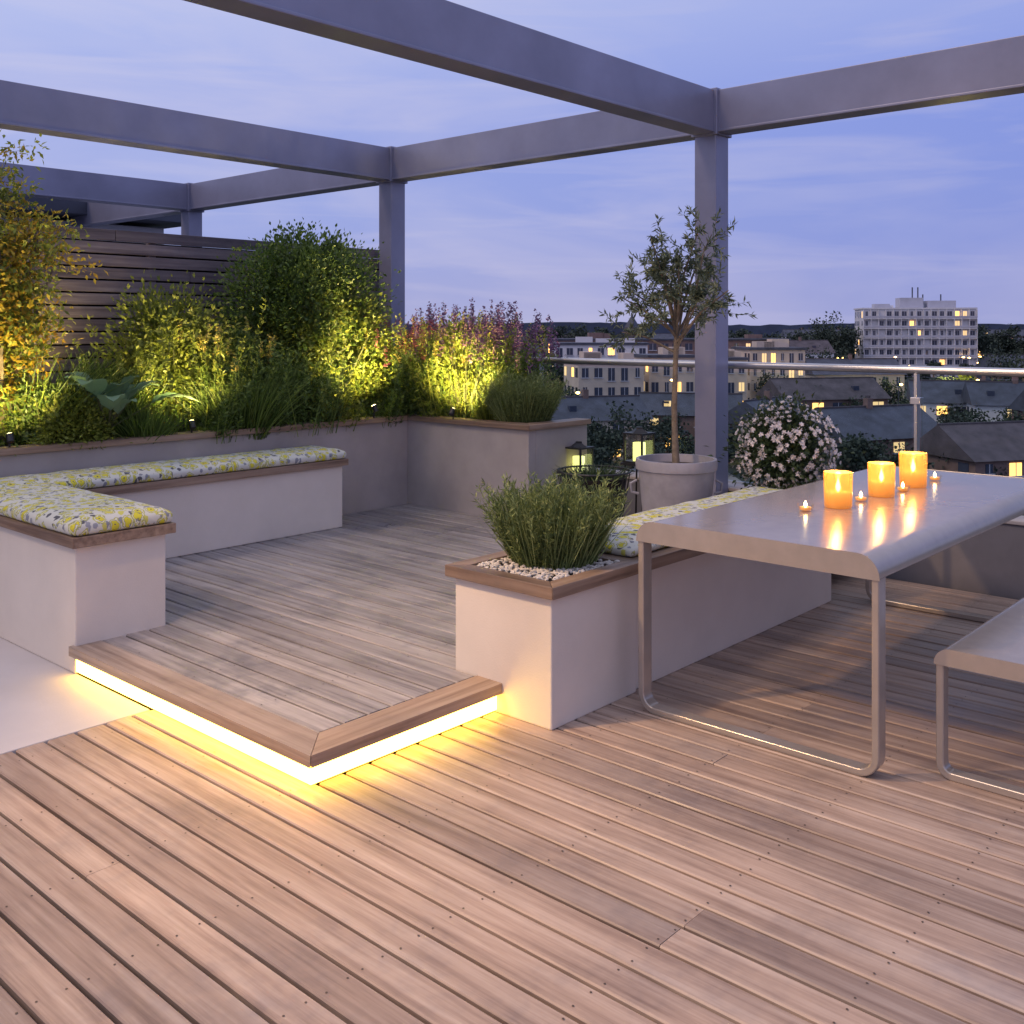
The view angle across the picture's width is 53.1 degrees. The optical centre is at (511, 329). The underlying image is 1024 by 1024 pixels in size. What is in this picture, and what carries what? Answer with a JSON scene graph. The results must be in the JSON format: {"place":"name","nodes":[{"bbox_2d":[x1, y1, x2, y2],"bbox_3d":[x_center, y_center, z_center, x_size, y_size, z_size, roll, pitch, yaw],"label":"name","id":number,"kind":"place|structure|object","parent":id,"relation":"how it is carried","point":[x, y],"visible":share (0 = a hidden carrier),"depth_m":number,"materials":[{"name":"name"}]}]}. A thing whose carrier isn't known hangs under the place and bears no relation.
{"place":"outdoors","nodes":[
{"label":"outdoors","id":0,"kind":"place"},
{"bbox_2d":[0,196,180,244],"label":"neighbour house","id":1,"kind":"structure","parent":0,"point":[151,225],"depth_m":13.08,"materials":[{"name":"stone"}]},
{"bbox_2d":[76,673,153,710],"bbox_3d":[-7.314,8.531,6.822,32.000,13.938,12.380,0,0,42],"label":"led strip light","id":2,"kind":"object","parent":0,"point":[123,695],"depth_m":4.41,"materials":[{"name":"yellow plastic"}]},
{"bbox_2d":[0,637,149,754],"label":"pale paving","id":3,"kind":"structure","parent":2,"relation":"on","point":[45,701],"depth_m":4.13,"materials":[{"name":"beige concrete"}]},
{"bbox_2d":[0,221,378,429],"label":"slatted timber fence","id":4,"kind":"object","parent":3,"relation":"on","point":[124,260],"visible":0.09,"depth_m":7.45,"materials":[{"name":"brown wood"}]},
{"bbox_2d":[0,573,1023,1023],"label":"timber deck","id":5,"kind":"structure","parent":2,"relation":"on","point":[628,859],"depth_m":2.88,"materials":[{"name":"brown wood"}]},
{"bbox_2d":[0,413,590,516],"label":"raised planter","id":6,"kind":"object","parent":5,"relation":"on","point":[444,463],"visible":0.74,"depth_m":7.60,"materials":[{"name":"grey paint"}]},
{"bbox_2d":[6,433,14,447],"bbox_3d":[-2.879,0.644,5.875,0.061,0.112,0.046,0,0,42],"label":"garden uplight","id":7,"kind":"object","parent":6,"relation":"on","point":[10,438],"visible":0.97,"depth_m":5.86,"materials":[{"name":"black metal"}]},
{"bbox_2d":[0,352,46,455],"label":"green shrub","id":8,"kind":"object","parent":6,"relation":"on","point":[4,434],"visible":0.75,"depth_m":6.19,"materials":[{"name":"green plant"}]},
{"bbox_2d":[0,129,108,446],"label":"acer tree","id":9,"kind":"object","parent":6,"relation":"on","point":[17,303],"visible":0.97,"depth_m":6.25,"materials":[{"name":"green plant"}]},
{"bbox_2d":[0,369,132,449],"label":"green shrub","id":10,"kind":"object","parent":6,"relation":"on","point":[82,422],"visible":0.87,"depth_m":6.20,"materials":[{"name":"green plant"}]},
{"bbox_2d":[0,334,189,445],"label":"ornamental grass","id":11,"kind":"object","parent":6,"relation":"on","point":[109,375],"depth_m":6.61,"materials":[{"name":"green plant"}]},
{"bbox_2d":[65,371,200,429],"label":"broad leaf plant","id":12,"kind":"object","parent":6,"relation":"on","point":[116,399],"visible":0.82,"depth_m":6.32,"materials":[{"name":"green plant"}]},
{"bbox_2d":[65,268,267,431],"bbox_3d":[-2.323,0.156,7.050,1.176,1.210,1.423,0,0,42],"label":"yellow green shrub","id":13,"kind":"object","parent":6,"relation":"on","point":[164,319],"visible":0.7,"depth_m":7.05,"materials":[{"name":"green plant"}]},
{"bbox_2d":[189,420,195,432],"bbox_3d":[-2.097,0.644,6.717,0.060,0.111,0.046,0,0,42],"label":"garden uplight","id":14,"kind":"object","parent":6,"relation":"on","point":[192,424],"visible":1,"depth_m":6.71,"materials":[{"name":"black metal"}]},
{"bbox_2d":[196,217,414,417],"bbox_3d":[-1.651,-0.086,7.989,1.208,1.584,1.860,0,0,42],"label":"green bush","id":15,"kind":"object","parent":6,"relation":"on","point":[309,296],"visible":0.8,"depth_m":7.81,"materials":[{"name":"green plant"}]},
{"bbox_2d":[228,352,416,435],"bbox_3d":[-1.407,0.454,7.711,1.079,0.614,1.609,0,0,42],"label":"green shrub","id":16,"kind":"object","parent":6,"relation":"on","point":[326,407],"visible":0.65,"depth_m":7.51,"materials":[{"name":"green plant"}]},
{"bbox_2d":[371,404,378,417],"bbox_3d":[-1.050,0.625,7.855,0.060,0.111,0.042,0,0,23],"label":"garden uplight","id":17,"kind":"object","parent":6,"relation":"on","point":[375,408],"visible":1,"depth_m":7.84,"materials":[{"name":"black metal"}]},
{"bbox_2d":[333,312,433,426],"bbox_3d":[-0.990,0.333,8.314,1.273,0.951,1.246,0,0,42],"label":"shrub","id":18,"kind":"object","parent":6,"relation":"on","point":[377,375],"visible":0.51,"depth_m":8.16,"materials":[{"name":"green plant"}]},
{"bbox_2d":[449,408,455,418],"bbox_3d":[-0.453,0.644,7.752,0.042,0.113,0.064,0,0,28],"label":"garden uplight","id":19,"kind":"object","parent":6,"relation":"on","point":[452,411],"visible":1,"depth_m":7.74,"materials":[{"name":"black metal"}]},
{"bbox_2d":[363,308,556,418],"bbox_3d":[-0.325,0.288,8.057,1.336,0.968,1.283,0,0,42],"label":"yellow flowering perennial","id":20,"kind":"object","parent":6,"relation":"on","point":[460,369],"visible":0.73,"depth_m":8.04,"materials":[{"name":"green plant"}]},
{"bbox_2d":[379,297,560,417],"bbox_3d":[-0.390,0.253,8.336,1.812,1.018,1.274,0,0,42],"label":"salvia plant","id":21,"kind":"object","parent":6,"relation":"on","point":[499,331],"visible":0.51,"depth_m":8.02,"materials":[{"name":"purple plant"}]},
{"bbox_2d":[0,0,1023,495],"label":"pergola","id":22,"kind":"object","parent":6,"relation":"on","point":[638,106],"visible":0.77,"depth_m":6.88,"materials":[{"name":"paint"}]},
{"bbox_2d":[470,369,572,422],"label":"lavender plant","id":23,"kind":"object","parent":6,"relation":"on","point":[529,401],"visible":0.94,"depth_m":7.55,"materials":[{"name":"green plant"}]},
{"bbox_2d":[565,441,594,470],"bbox_3d":[0.496,1.103,7.618,0.213,0.553,0.213,0,0,42],"label":"candle lantern","id":24,"kind":"object","parent":6,"relation":"on","point":[580,458],"visible":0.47,"depth_m":7.58,"materials":[{"name":"black metal"}]},
{"bbox_2d":[69,504,621,784],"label":"raised timber deck","id":25,"kind":"structure","parent":5,"relation":"on","point":[313,649],"depth_m":4.58,"materials":[{"name":"brown wood"}]},
{"bbox_2d":[0,458,347,673],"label":"corner bench","id":26,"kind":"object","parent":25,"relation":"on","point":[60,593],"visible":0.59,"depth_m":4.83,"materials":[{"name":"white paint"}]},
{"bbox_2d":[0,482,172,535],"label":"floral seat cushion","id":27,"kind":"object","parent":26,"relation":"on","point":[71,511],"visible":1,"depth_m":4.74,"materials":[{"name":"fabric"}]},
{"bbox_2d":[0,445,345,488],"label":"floral seat cushion","id":28,"kind":"object","parent":26,"relation":"on","point":[95,477],"visible":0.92,"depth_m":6.25,"materials":[{"name":"fabric"}]},
{"bbox_2d":[76,659,496,784],"bbox_3d":[-0.981,1.462,4.243,1.671,0.056,0.896,0,0,42],"label":"led strip light","id":29,"kind":"object","parent":25,"relation":"attached to","point":[324,771],"visible":0.71,"depth_m":3.71,"materials":[{"name":"yellow"}]},
{"bbox_2d":[445,551,637,729],"bbox_3d":[0.139,1.224,4.203,0.570,0.554,0.600,0,0,42],"label":"square planter","id":30,"kind":"object","parent":5,"relation":"on","point":[547,648],"visible":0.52,"depth_m":4.00,"materials":[{"name":"white paint"}]},
{"bbox_2d":[471,469,631,571],"bbox_3d":[0.167,0.780,4.273,0.694,0.393,0.681,0,0,42],"label":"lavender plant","id":31,"kind":"object","parent":30,"relation":"in","point":[554,527],"visible":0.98,"depth_m":4.13,"materials":[{"name":"green plant"}]},
{"bbox_2d":[599,206,757,511],"bbox_3d":[0.982,0.318,6.080,0.894,2.122,0.920,0,0,42],"label":"potted olive tree","id":32,"kind":"object","parent":5,"relation":"on","point":[675,477],"visible":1,"depth_m":5.92,"materials":[{"name":"green plant"}]},
{"bbox_2d":[600,546,830,688],"bbox_3d":[0.975,1.230,5.127,0.520,0.541,1.928,0,0,42],"label":"bench seat","id":33,"kind":"object","parent":5,"relation":"on","point":[704,604],"visible":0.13,"depth_m":4.74,"materials":[{"name":"white paint"}]},
{"bbox_2d":[601,486,783,556],"bbox_3d":[0.949,0.924,5.135,0.467,0.069,1.866,0,0,42],"label":"floral seat cushion","id":34,"kind":"object","parent":33,"relation":"on","point":[624,543],"visible":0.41,"depth_m":4.92,"materials":[{"name":"fabric"}]},
{"bbox_2d":[636,466,1023,775],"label":"metal dining table","id":35,"kind":"object","parent":5,"relation":"on","point":[873,542],"visible":0.78,"depth_m":3.95,"materials":[{"name":"grey metal"}]},
{"bbox_2d":[800,501,812,510],"bbox_3d":[1.216,0.728,4.243,0.068,0.042,0.068,0,0,42],"label":"tealight","id":36,"kind":"object","parent":35,"relation":"on","point":[805,507],"visible":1,"depth_m":4.23,"materials":[{"name":"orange wax"}]},
{"bbox_2d":[823,470,852,508],"bbox_3d":[1.381,0.674,4.337,0.120,0.148,0.120,0,0,42],"label":"glass candle holder","id":37,"kind":"object","parent":35,"relation":"on","point":[838,489],"visible":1,"depth_m":4.29,"materials":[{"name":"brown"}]},
{"bbox_2d":[855,492,866,500],"bbox_3d":[1.529,0.728,4.487,0.068,0.042,0.068,0,0,42],"label":"tealight","id":38,"kind":"object","parent":35,"relation":"on","point":[860,497],"visible":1,"depth_m":4.48,"materials":[{"name":"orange wax"}]},
{"bbox_2d":[867,461,895,497],"bbox_3d":[1.670,0.674,4.629,0.120,0.148,0.120,0,0,42],"label":"glass candle holder","id":39,"kind":"object","parent":35,"relation":"on","point":[881,478],"visible":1,"depth_m":4.58,"materials":[{"name":"yellow"}]},
{"bbox_2d":[897,482,907,490],"bbox_3d":[1.819,0.728,4.764,0.068,0.042,0.068,0,0,42],"label":"tealight","id":40,"kind":"object","parent":35,"relation":"on","point":[902,488],"visible":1,"depth_m":4.75,"materials":[{"name":"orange wax"}]},
{"bbox_2d":[899,451,927,487],"bbox_3d":[1.924,0.669,4.912,0.130,0.160,0.130,0,0,42],"label":"glass candle holder","id":41,"kind":"object","parent":35,"relation":"on","point":[912,469],"visible":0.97,"depth_m":4.86,"materials":[{"name":"yellow"}]},
{"bbox_2d":[930,472,941,479],"bbox_3d":[2.105,0.728,5.098,0.068,0.042,0.068,0,0,42],"label":"tealight","id":42,"kind":"object","parent":35,"relation":"on","point":[933,477],"visible":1,"depth_m":5.09,"materials":[{"name":"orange wax"}]},
{"bbox_2d":[934,597,1023,800],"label":"metal bench","id":43,"kind":"object","parent":5,"relation":"on","point":[994,646],"visible":1,"depth_m":3.42,"materials":[{"name":"grey metal"}]},
{"bbox_2d":[587,467,1023,599],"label":"parapet wall","id":44,"kind":"structure","parent":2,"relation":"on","point":[990,562],"depth_m":5.92,"materials":[{"name":"grey paint"}]},
{"bbox_2d":[510,356,1023,481],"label":"glass balustrade","id":45,"kind":"object","parent":44,"relation":"on","point":[916,400],"visible":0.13,"depth_m":6.46,"materials":[{"name":"metal"}]},
{"bbox_2d":[91,316,321,443],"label":"ornamental grass","id":46,"kind":"object","parent":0,"point":[255,409],"depth_m":7.04,"materials":[{"name":"green plant"}]},
{"bbox_2d":[0,0,1023,325],"label":"sky","id":47,"kind":"structure","parent":0,"point":[842,216],"materials":[{"name":"blue"}]},
{"bbox_2d":[553,462,634,517],"bbox_3d":[0.552,1.142,7.000,0.566,0.467,0.590,0,0,-12],"label":"plant pot","id":48,"kind":"object","parent":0,"point":[589,475],"visible":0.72,"depth_m":6.88,"materials":[{"name":"black metal"}]},
{"bbox_2d":[624,315,638,337],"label":"church","id":49,"kind":"structure","parent":0,"point":[635,324],"depth_m":558.60,"materials":[{"name":"tile"}]},
{"bbox_2d":[620,427,655,513],"bbox_3d":[0.904,1.033,7.279,0.213,0.693,0.213,0,0,42],"label":"candle lantern","id":50,"kind":"object","parent":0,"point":[639,448],"visible":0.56,"depth_m":7.26,"materials":[{"name":"black metal"}]},
{"bbox_2d":[652,333,743,337],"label":"terraced house","id":51,"kind":"structure","parent":0,"point":[663,335],"depth_m":478.49,"materials":[{"name":"grey"}]},
{"bbox_2d":[405,322,1023,337],"bbox_3d":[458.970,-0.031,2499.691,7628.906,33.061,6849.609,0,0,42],"label":"hills","id":52,"kind":"structure","parent":0,"point":[768,329],"depth_m":1899.77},
{"bbox_2d":[627,451,822,483],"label":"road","id":53,"kind":"structure","parent":0,"point":[730,477],"depth_m":106.05,"materials":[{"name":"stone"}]},
{"bbox_2d":[707,379,865,489],"bbox_3d":[1.644,0.896,6.147,0.978,1.205,0.766,0,0,42],"label":"white flowering bush","id":54,"kind":"object","parent":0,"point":[788,453],"visible":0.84,"depth_m":6.04,"materials":[{"name":"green plant"}]},
{"bbox_2d":[781,327,854,337],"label":"terraced house","id":55,"kind":"structure","parent":0,"point":[787,331],"depth_m":558.97,"materials":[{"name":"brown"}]},
{"bbox_2d":[613,357,1023,515],"bbox_3d":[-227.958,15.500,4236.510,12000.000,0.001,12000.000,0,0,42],"label":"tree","id":56,"kind":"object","parent":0,"point":[731,470],"depth_m":113.81,"materials":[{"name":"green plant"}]},
{"bbox_2d":[553,337,648,379],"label":"apartment block","id":57,"kind":"structure","parent":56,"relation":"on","point":[570,349],"depth_m":220.06,"materials":[{"name":"brown"}]},
{"bbox_2d":[551,387,653,460],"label":"terraced house","id":58,"kind":"structure","parent":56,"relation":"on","point":[585,405],"depth_m":126.25,"materials":[{"name":"grey"}]},
{"bbox_2d":[564,351,643,395],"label":"apartment block","id":59,"kind":"structure","parent":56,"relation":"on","point":[595,380],"depth_m":173.36,"materials":[{"name":"brown"}]},
{"bbox_2d":[634,347,694,392],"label":"apartment block","id":60,"kind":"structure","parent":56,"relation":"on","point":[657,379],"depth_m":181.17,"materials":[{"name":"beige paint"}]},
{"bbox_2d":[544,333,790,387],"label":"apartment block","id":61,"kind":"structure","parent":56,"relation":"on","point":[688,344],"depth_m":244.35,"materials":[{"name":"brick"}]},
{"bbox_2d":[638,392,742,447],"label":"terraced house","id":62,"kind":"structure","parent":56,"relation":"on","point":[660,403],"depth_m":135.89,"materials":[{"name":"brick"}]},
{"bbox_2d":[407,310,1023,482],"bbox_3d":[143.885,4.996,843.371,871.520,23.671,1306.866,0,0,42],"label":"distant trees","id":63,"kind":"object","parent":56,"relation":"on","point":[607,445],"visible":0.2,"depth_m":129.51,"materials":[{"name":"green plant"}]},
{"bbox_2d":[728,349,748,399],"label":"apartment block","id":64,"kind":"structure","parent":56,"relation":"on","point":[737,381],"depth_m":186.78,"materials":[{"name":"grey paint"}]},
{"bbox_2d":[731,339,806,399],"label":"apartment block","id":65,"kind":"structure","parent":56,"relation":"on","point":[776,350],"depth_m":199.55,"materials":[{"name":"brown"}]},
{"bbox_2d":[728,388,812,464],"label":"terraced house","id":66,"kind":"structure","parent":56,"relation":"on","point":[750,404],"depth_m":117.92,"materials":[{"name":"brick"}]},
{"bbox_2d":[789,336,835,357],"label":"terraced house","id":67,"kind":"structure","parent":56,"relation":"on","point":[812,344],"depth_m":297.63,"materials":[{"name":"grey"}]},
{"bbox_2d":[755,377,891,409],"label":"terraced house","id":68,"kind":"structure","parent":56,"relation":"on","point":[833,391],"depth_m":155.44,"materials":[{"name":"brick"}]},
{"bbox_2d":[805,353,906,401],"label":"terraced house","id":69,"kind":"structure","parent":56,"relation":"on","point":[898,377],"depth_m":220.97,"materials":[{"name":"grey"}]},
{"bbox_2d":[806,395,936,475],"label":"terraced house","id":70,"kind":"structure","parent":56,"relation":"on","point":[894,423],"depth_m":107.27,"materials":[{"name":"brick"}]},
{"bbox_2d":[854,287,977,376],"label":"white tower block","id":71,"kind":"structure","parent":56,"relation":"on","point":[912,331],"depth_m":338.31,"materials":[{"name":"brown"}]},
{"bbox_2d":[906,379,987,421],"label":"terraced house","id":72,"kind":"structure","parent":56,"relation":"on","point":[936,394],"depth_m":147.53,"materials":[{"name":"grey"}]},
{"bbox_2d":[954,375,976,379],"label":"lit street tree","id":73,"kind":"object","parent":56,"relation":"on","point":[964,377],"visible":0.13,"depth_m":189.50,"materials":[{"name":"green plant"}]},
{"bbox_2d":[961,377,1023,421],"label":"terraced house","id":74,"kind":"structure","parent":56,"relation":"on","point":[989,396],"depth_m":140.32,"materials":[{"name":"grey"}]},
{"bbox_2d":[905,420,1023,477],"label":"terraced house","id":75,"kind":"structure","parent":0,"point":[986,448],"depth_m":96.43,"materials":[{"name":"brick"}]},
{"bbox_2d":[974,354,1023,380],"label":"terraced house","id":76,"kind":"structure","parent":0,"point":[982,362],"depth_m":238.02,"materials":[{"name":"brick"}]},
{"bbox_2d":[978,327,1023,356],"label":"terraced house","id":77,"kind":"structure","parent":0,"point":[1021,333],"depth_m":597.04,"materials":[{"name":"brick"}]},
{"bbox_2d":[1007,390,1023,418],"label":"building","id":78,"kind":"structure","parent":0,"point":[1017,403],"depth_m":121.97,"materials":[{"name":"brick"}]}
]}

